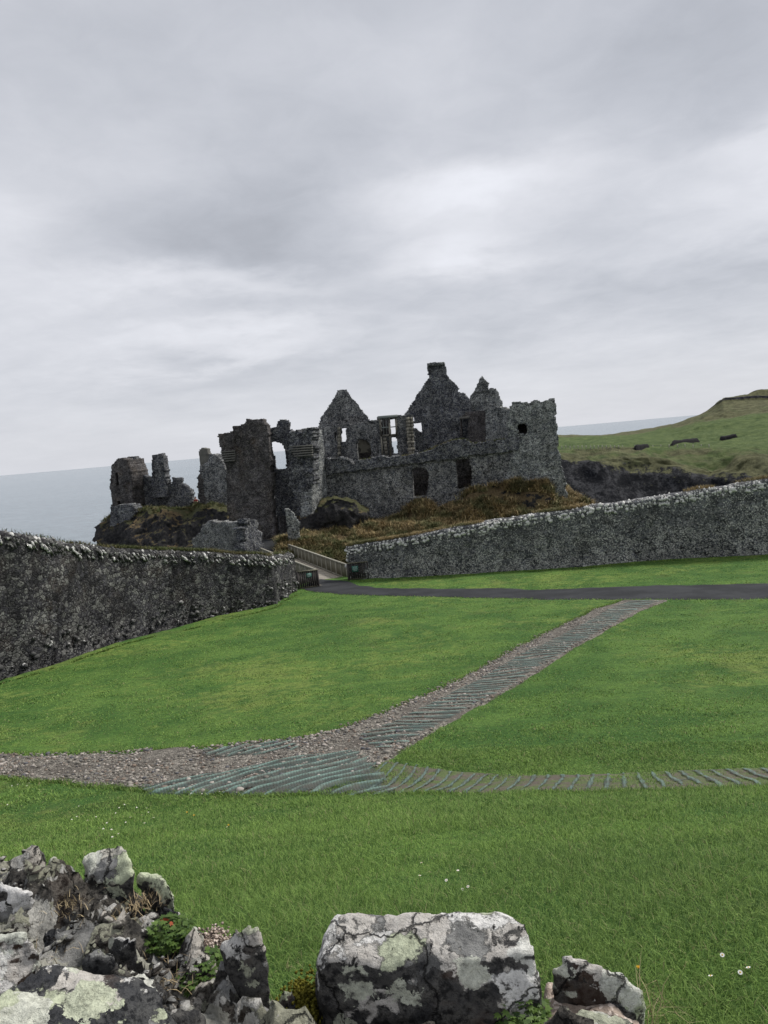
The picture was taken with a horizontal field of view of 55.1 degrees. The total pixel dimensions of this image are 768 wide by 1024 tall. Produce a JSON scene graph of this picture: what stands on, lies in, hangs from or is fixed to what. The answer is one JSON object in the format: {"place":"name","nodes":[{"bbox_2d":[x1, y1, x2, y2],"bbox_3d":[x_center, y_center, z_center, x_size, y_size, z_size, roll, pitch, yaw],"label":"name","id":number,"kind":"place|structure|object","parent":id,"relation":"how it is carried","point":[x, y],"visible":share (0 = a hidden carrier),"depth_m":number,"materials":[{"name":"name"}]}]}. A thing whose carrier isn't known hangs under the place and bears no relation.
{"place":"outdoors","nodes":[
{"label":"outdoors","id":0,"kind":"place"},
{"bbox_2d":[92,503,228,548],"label":"rock stack","id":1,"kind":"object","parent":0,"point":[168,528],"visible":0.3,"depth_m":95.13,"materials":[{"name":"stone"}]},
{"bbox_2d":[109,453,194,526],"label":"seaward ruin","id":2,"kind":"object","parent":1,"relation":"on","point":[134,485],"visible":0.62,"depth_m":104.99,"materials":[{"name":"grey stone"}]},
{"bbox_2d":[101,500,225,521],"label":"rock grass","id":3,"kind":"object","parent":1,"relation":"on","point":[176,508],"visible":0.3,"depth_m":98.92,"materials":[{"name":"brown plant"}]},
{"bbox_2d":[197,448,226,504],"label":"stub ruin","id":4,"kind":"object","parent":1,"relation":"on","point":[212,484],"visible":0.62,"depth_m":97.17,"materials":[{"name":"stone"}]},
{"bbox_2d":[0,600,666,796],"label":"gravel path","id":5,"kind":"structure","parent":0,"point":[170,752],"depth_m":13.84,"materials":[{"name":"grey gravel"}]},
{"bbox_2d":[204,740,297,756],"bbox_3d":[-2.396,4.302,13.276,2.222,0.311,0.986,-4,5,6],"label":"ground netting","id":6,"kind":"object","parent":5,"relation":"on","point":[234,750],"visible":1,"depth_m":13.26,"materials":[{"name":"green plastic"}]},
{"bbox_2d":[143,750,395,795],"bbox_3d":[-1.831,3.925,10.441,3.596,0.927,3.886,-6,6,-12],"label":"ground netting","id":7,"kind":"object","parent":5,"relation":"on","point":[305,779],"visible":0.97,"depth_m":10.97,"materials":[{"name":"grey plastic"}]},
{"bbox_2d":[361,600,650,746],"bbox_3d":[5.016,3.832,21.643,1.821,2.566,21.773,-2,6,32],"label":"ground netting","id":8,"kind":"object","parent":5,"relation":"on","point":[417,726],"visible":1,"depth_m":17.77,"materials":[{"name":"grey plastic"}]},
{"bbox_2d":[0,415,696,544],"bbox_3d":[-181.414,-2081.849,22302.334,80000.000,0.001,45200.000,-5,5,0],"label":"sea","id":9,"kind":"structure","parent":0,"point":[72,504],"depth_m":1082.07,"materials":[{"name":"liquid"}]},
{"bbox_2d":[0,554,767,1023],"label":"lawn ground","id":10,"kind":"structure","parent":0,"point":[208,684],"depth_m":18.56,"materials":[{"name":"green plant"}]},
{"bbox_2d":[0,528,298,680],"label":"boundary wall","id":11,"kind":"structure","parent":10,"relation":"on","point":[61,601],"depth_m":33.05,"materials":[{"name":"grey stone"}]},
{"bbox_2d":[259,544,347,586],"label":"footbridge","id":12,"kind":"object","parent":10,"relation":"on","point":[327,567],"visible":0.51,"depth_m":55.94,"materials":[{"name":"grey wood"}]},
{"bbox_2d":[0,845,638,1023],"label":"rubble wall","id":13,"kind":"structure","parent":10,"relation":"on","point":[217,1000],"depth_m":1.52,"materials":[{"name":"grey stone"}]},
{"bbox_2d":[0,882,34,922],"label":"boulder","id":14,"kind":"object","parent":13,"relation":"on","point":[13,899],"visible":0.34,"depth_m":1.65,"materials":[{"name":"grey stone"}]},
{"bbox_2d":[0,932,41,994],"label":"boulder","id":15,"kind":"object","parent":13,"relation":"on","point":[19,957],"visible":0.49,"depth_m":1.44,"materials":[{"name":"grey stone"}]},
{"bbox_2d":[21,848,46,864],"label":"boulder","id":16,"kind":"object","parent":13,"relation":"on","point":[42,854],"visible":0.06,"depth_m":1.87,"materials":[{"name":"grey stone"}]},
{"bbox_2d":[43,927,60,947],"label":"boulder","id":17,"kind":"object","parent":13,"relation":"on","point":[48,938],"visible":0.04,"depth_m":1.58,"materials":[{"name":"grey stone"}]},
{"bbox_2d":[36,924,82,963],"bbox_3d":[-0.632,0.885,1.506,0.223,0.055,0.133,0,8,45],"label":"grass tuft","id":18,"kind":"object","parent":13,"relation":"on","point":[56,948],"visible":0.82,"depth_m":1.50,"materials":[{"name":"plant"}]},
{"bbox_2d":[48,856,74,871],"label":"boulder","id":19,"kind":"object","parent":13,"relation":"on","point":[52,859],"depth_m":1.82,"materials":[{"name":"grey stone"}]},
{"bbox_2d":[63,912,79,927],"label":"boulder","id":20,"kind":"object","parent":13,"relation":"on","point":[73,916],"visible":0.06,"depth_m":1.64,"materials":[{"name":"grey stone"}]},
{"bbox_2d":[39,886,107,924],"bbox_3d":[-0.697,0.878,1.629,0.132,0.036,0.135,-5,5,0],"label":"grass tuft","id":21,"kind":"object","parent":13,"relation":"on","point":[66,903],"visible":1,"depth_m":1.64,"materials":[{"name":"plant"}]},
{"bbox_2d":[0,964,176,1023],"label":"boulder","id":22,"kind":"object","parent":13,"relation":"on","point":[54,994],"visible":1,"depth_m":1.22,"materials":[{"name":"grey stone"}]},
{"bbox_2d":[82,948,117,974],"bbox_3d":[-0.541,0.945,1.426,0.088,0.202,0.036,-5,5,0],"label":"boulder","id":23,"kind":"object","parent":13,"relation":"on","point":[98,961],"visible":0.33,"depth_m":1.41,"materials":[{"name":"grey stone"}]},
{"bbox_2d":[82,846,135,909],"bbox_3d":[-0.648,0.917,1.767,0.168,0.221,0.075,-3,6,22],"label":"boulder","id":24,"kind":"object","parent":13,"relation":"on","point":[105,867],"visible":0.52,"depth_m":1.74,"materials":[{"name":"grey stone"}]},
{"bbox_2d":[96,898,149,920],"bbox_3d":[-0.580,0.893,1.598,0.118,0.050,0.176,-2,6,25],"label":"grass tuft","id":25,"kind":"object","parent":13,"relation":"on","point":[125,910],"visible":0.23,"depth_m":1.63,"materials":[{"name":"plant"}]},
{"bbox_2d":[108,936,142,973],"bbox_3d":[-0.520,0.957,1.484,0.099,0.209,0.032,-3,6,23],"label":"boulder","id":26,"kind":"object","parent":13,"relation":"on","point":[122,950],"visible":0.28,"depth_m":1.47,"materials":[{"name":"grey stone"}]},
{"bbox_2d":[115,891,144,917],"bbox_3d":[-0.601,0.988,1.738,0.101,0.204,0.037,-4,6,14],"label":"boulder","id":27,"kind":"object","parent":13,"relation":"on","point":[119,898],"visible":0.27,"depth_m":1.72,"materials":[{"name":"stone"}]},
{"bbox_2d":[111,885,163,920],"bbox_3d":[-0.551,0.890,1.672,0.122,0.036,0.114,-2,6,27],"label":"grass tuft","id":28,"kind":"object","parent":13,"relation":"on","point":[135,905],"visible":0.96,"depth_m":1.68,"materials":[{"name":"plant"}]},
{"bbox_2d":[127,970,167,1004],"bbox_3d":[-0.450,0.980,1.411,0.114,0.202,0.050,-3,6,23],"label":"boulder","id":29,"kind":"object","parent":13,"relation":"on","point":[149,982],"visible":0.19,"depth_m":1.40,"materials":[{"name":"grey stone"}]},
{"bbox_2d":[136,872,173,918],"bbox_3d":[-0.527,0.965,1.752,0.142,0.201,0.036,-1,7,36],"label":"boulder","id":30,"kind":"object","parent":13,"relation":"on","point":[146,880],"visible":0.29,"depth_m":1.75,"materials":[{"name":"grey stone"}]},
{"bbox_2d":[144,911,195,958],"bbox_3d":[-0.466,0.900,1.581,0.119,0.054,0.122,-5,5,0],"label":"herb clump","id":31,"kind":"object","parent":13,"relation":"on","point":[175,925],"visible":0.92,"depth_m":1.56,"materials":[{"name":"green plant"}]},
{"bbox_2d":[158,907,196,933],"bbox_3d":[-0.472,1.006,1.686,0.145,0.196,0.025,-2,6,32],"label":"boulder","id":32,"kind":"object","parent":13,"relation":"on","point":[164,911],"visible":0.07,"depth_m":1.69,"materials":[{"name":"grey stone"}]},
{"bbox_2d":[144,945,215,1006],"bbox_3d":[-0.435,0.925,1.466,0.215,0.059,0.234,-5,5,0],"label":"grass tuft","id":33,"kind":"object","parent":13,"relation":"on","point":[173,982],"visible":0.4,"depth_m":1.45,"materials":[{"name":"plant"}]},
{"bbox_2d":[171,1008,205,1023],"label":"boulder","id":34,"kind":"object","parent":13,"relation":"on","point":[182,1016],"visible":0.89,"depth_m":1.30,"materials":[{"name":"grey stone"}]},
{"bbox_2d":[175,944,222,997],"bbox_3d":[-0.365,0.928,1.500,0.126,0.052,0.127,-5,5,0],"label":"herb clump","id":35,"kind":"object","parent":13,"relation":"on","point":[214,951],"visible":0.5,"depth_m":1.47,"materials":[{"name":"green plant"}]},
{"bbox_2d":[220,925,270,1008],"bbox_3d":[-0.253,1.074,1.441,0.098,0.547,0.036,-4,6,14],"label":"boulder","id":36,"kind":"object","parent":13,"relation":"on","point":[243,954],"visible":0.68,"depth_m":1.41,"materials":[{"name":"grey stone"}]},
{"bbox_2d":[278,991,296,1009],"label":"boulder","id":37,"kind":"object","parent":13,"relation":"on","point":[286,999],"visible":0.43,"depth_m":1.46,"materials":[{"name":"grey stone"}]},
{"bbox_2d":[275,964,322,1023],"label":"moss clump","id":38,"kind":"object","parent":13,"relation":"on","point":[303,992],"visible":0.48,"depth_m":1.49,"materials":[{"name":"plant"}]},
{"bbox_2d":[315,911,541,1023],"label":"boulder","id":39,"kind":"object","parent":13,"relation":"on","point":[443,968],"visible":0.92,"depth_m":1.41,"materials":[{"name":"grey stone"}]},
{"bbox_2d":[493,997,552,1023],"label":"herb clump","id":40,"kind":"object","parent":13,"relation":"on","point":[541,1017],"visible":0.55,"depth_m":1.36,"materials":[{"name":"green plant"}]},
{"bbox_2d":[552,956,645,1023],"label":"boulder","id":41,"kind":"object","parent":13,"relation":"on","point":[582,982],"visible":0.81,"depth_m":1.42,"materials":[{"name":"grey stone"}]},
{"bbox_2d":[576,1009,632,1023],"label":"boulder","id":42,"kind":"object","parent":13,"relation":"on","point":[598,1017],"visible":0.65,"depth_m":1.33,"materials":[{"name":"grey stone"}]},
{"bbox_2d":[605,1001,635,1019],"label":"boulder","id":43,"kind":"object","parent":13,"relation":"on","point":[628,1014],"visible":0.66,"depth_m":1.40,"materials":[{"name":"black stone"}]},
{"bbox_2d":[553,940,688,1023],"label":"grass tuft","id":44,"kind":"object","parent":13,"relation":"on","point":[646,1013],"visible":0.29,"depth_m":1.49,"materials":[{"name":"green plant"}]},
{"bbox_2d":[633,958,705,1023],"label":"grass tuft","id":45,"kind":"object","parent":13,"relation":"on","point":[654,1001],"visible":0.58,"depth_m":1.50,"materials":[{"name":"plant"}]},
{"bbox_2d":[347,561,368,580],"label":"gate panel","id":46,"kind":"structure","parent":10,"relation":"on","point":[360,568],"depth_m":48.78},
{"bbox_2d":[352,566,357,571],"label":"notice sign","id":47,"kind":"object","parent":46,"relation":"attached to","point":[354,568],"visible":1,"depth_m":48.71,"materials":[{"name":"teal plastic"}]},
{"bbox_2d":[344,474,767,579],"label":"boundary wall","id":48,"kind":"structure","parent":10,"relation":"on","point":[701,521],"depth_m":45.85,"materials":[{"name":"grey stone"}]},
{"bbox_2d":[0,0,767,475],"label":"sky","id":49,"kind":"structure","parent":0,"point":[216,216],"materials":[{"name":"grey"}]},
{"bbox_2d":[318,362,471,460],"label":"manor house","id":50,"kind":"structure","parent":0,"point":[439,406],"depth_m":93.50,"materials":[{"name":"stone"}]},
{"bbox_2d":[377,415,414,456],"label":"bay window","id":51,"kind":"structure","parent":50,"relation":"in","point":[400,421],"depth_m":89.79,"materials":[{"name":"stone"}]},
{"bbox_2d":[280,481,580,584],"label":"castle rock","id":52,"kind":"object","parent":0,"point":[530,499],"visible":0.09,"depth_m":79.64,"materials":[{"name":"stone"}]},
{"bbox_2d":[262,538,277,551],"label":"castle ramp","id":53,"kind":"structure","parent":52,"relation":"on","point":[269,544],"depth_m":76.08,"materials":[{"name":"grey stone"}]},
{"bbox_2d":[192,518,264,553],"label":"rubble wall","id":54,"kind":"structure","parent":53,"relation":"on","point":[242,535],"depth_m":70.98,"materials":[{"name":"grey stone"}]},
{"bbox_2d":[217,418,327,539],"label":"gatehouse","id":55,"kind":"object","parent":52,"relation":"on","point":[263,490],"visible":0.83,"depth_m":80.21,"materials":[{"name":"stone"}]},
{"bbox_2d":[279,516,286,532],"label":"doorway back","id":56,"kind":"structure","parent":55,"relation":"in","point":[282,519],"depth_m":91.45,"materials":[{"name":"black stone"}]},
{"bbox_2d":[284,508,299,541],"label":"broken pier","id":57,"kind":"structure","parent":52,"relation":"on","point":[293,525],"depth_m":72.44,"materials":[{"name":"grey stone"}]},
{"bbox_2d":[296,496,368,530],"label":"rock outcrop","id":58,"kind":"object","parent":52,"relation":"on","point":[349,513],"visible":0.67,"depth_m":78.34,"materials":[{"name":"grey stone"}]},
{"bbox_2d":[272,518,448,563],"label":"olive grass","id":59,"kind":"structure","parent":52,"relation":"on","point":[334,552],"depth_m":71.40,"materials":[{"name":"plant"}]},
{"bbox_2d":[325,437,520,519],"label":"curtain wall","id":60,"kind":"structure","parent":52,"relation":"on","point":[445,472],"depth_m":83.20,"materials":[{"name":"grey stone"}]},
{"bbox_2d":[459,376,508,442],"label":"gable ruin","id":61,"kind":"object","parent":60,"relation":"on","point":[486,417],"visible":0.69,"depth_m":91.94,"materials":[{"name":"stone"}]},
{"bbox_2d":[272,475,596,550],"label":"dead grass","id":62,"kind":"structure","parent":52,"relation":"on","point":[484,505],"depth_m":78.48,"materials":[{"name":"brown plant"}]},
{"bbox_2d":[505,398,567,497],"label":"corner tower","id":63,"kind":"structure","parent":52,"relation":"on","point":[533,425],"depth_m":80.78,"materials":[{"name":"grey stone"}]},
{"bbox_2d":[302,579,767,599],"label":"tarmac path","id":64,"kind":"structure","parent":0,"point":[723,591],"depth_m":35.03,"materials":[{"name":"grey asphalt"}]},
{"bbox_2d":[296,569,319,589],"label":"gate panel","id":65,"kind":"structure","parent":64,"relation":"on","point":[305,580],"depth_m":46.58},
{"bbox_2d":[315,760,767,794],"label":"dirt path","id":66,"kind":"structure","parent":0,"point":[495,783],"depth_m":8.89,"materials":[{"name":"grey stone"}]},
{"bbox_2d":[361,762,767,791],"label":"ground netting","id":67,"kind":"object","parent":66,"relation":"on","point":[607,780],"visible":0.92,"depth_m":8.77,"materials":[{"name":"grey plastic"}]},
{"bbox_2d":[557,389,767,502],"bbox_3d":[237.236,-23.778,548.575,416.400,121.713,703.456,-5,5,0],"label":"headland","id":68,"kind":"structure","parent":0,"point":[625,472],"depth_m":249.03,"materials":[{"name":"green plant"}]},
{"bbox_2d":[561,444,709,448],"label":"wire fence","id":69,"kind":"object","parent":68,"relation":"on","point":[618,446],"visible":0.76,"depth_m":260.99,"materials":[{"name":"grey metal"}]},
{"bbox_2d":[634,444,648,449],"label":"stone bank","id":70,"kind":"structure","parent":68,"relation":"on","point":[640,446],"depth_m":260.66,"materials":[{"name":"grey stone"}]},
{"bbox_2d":[670,438,699,445],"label":"stone bank","id":71,"kind":"structure","parent":68,"relation":"on","point":[691,440],"depth_m":287.74,"materials":[{"name":"grey stone"}]},
{"bbox_2d":[719,434,736,440],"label":"stone bank","id":72,"kind":"structure","parent":68,"relation":"on","point":[727,437],"depth_m":297.79,"materials":[{"name":"grey stone"}]}
]}

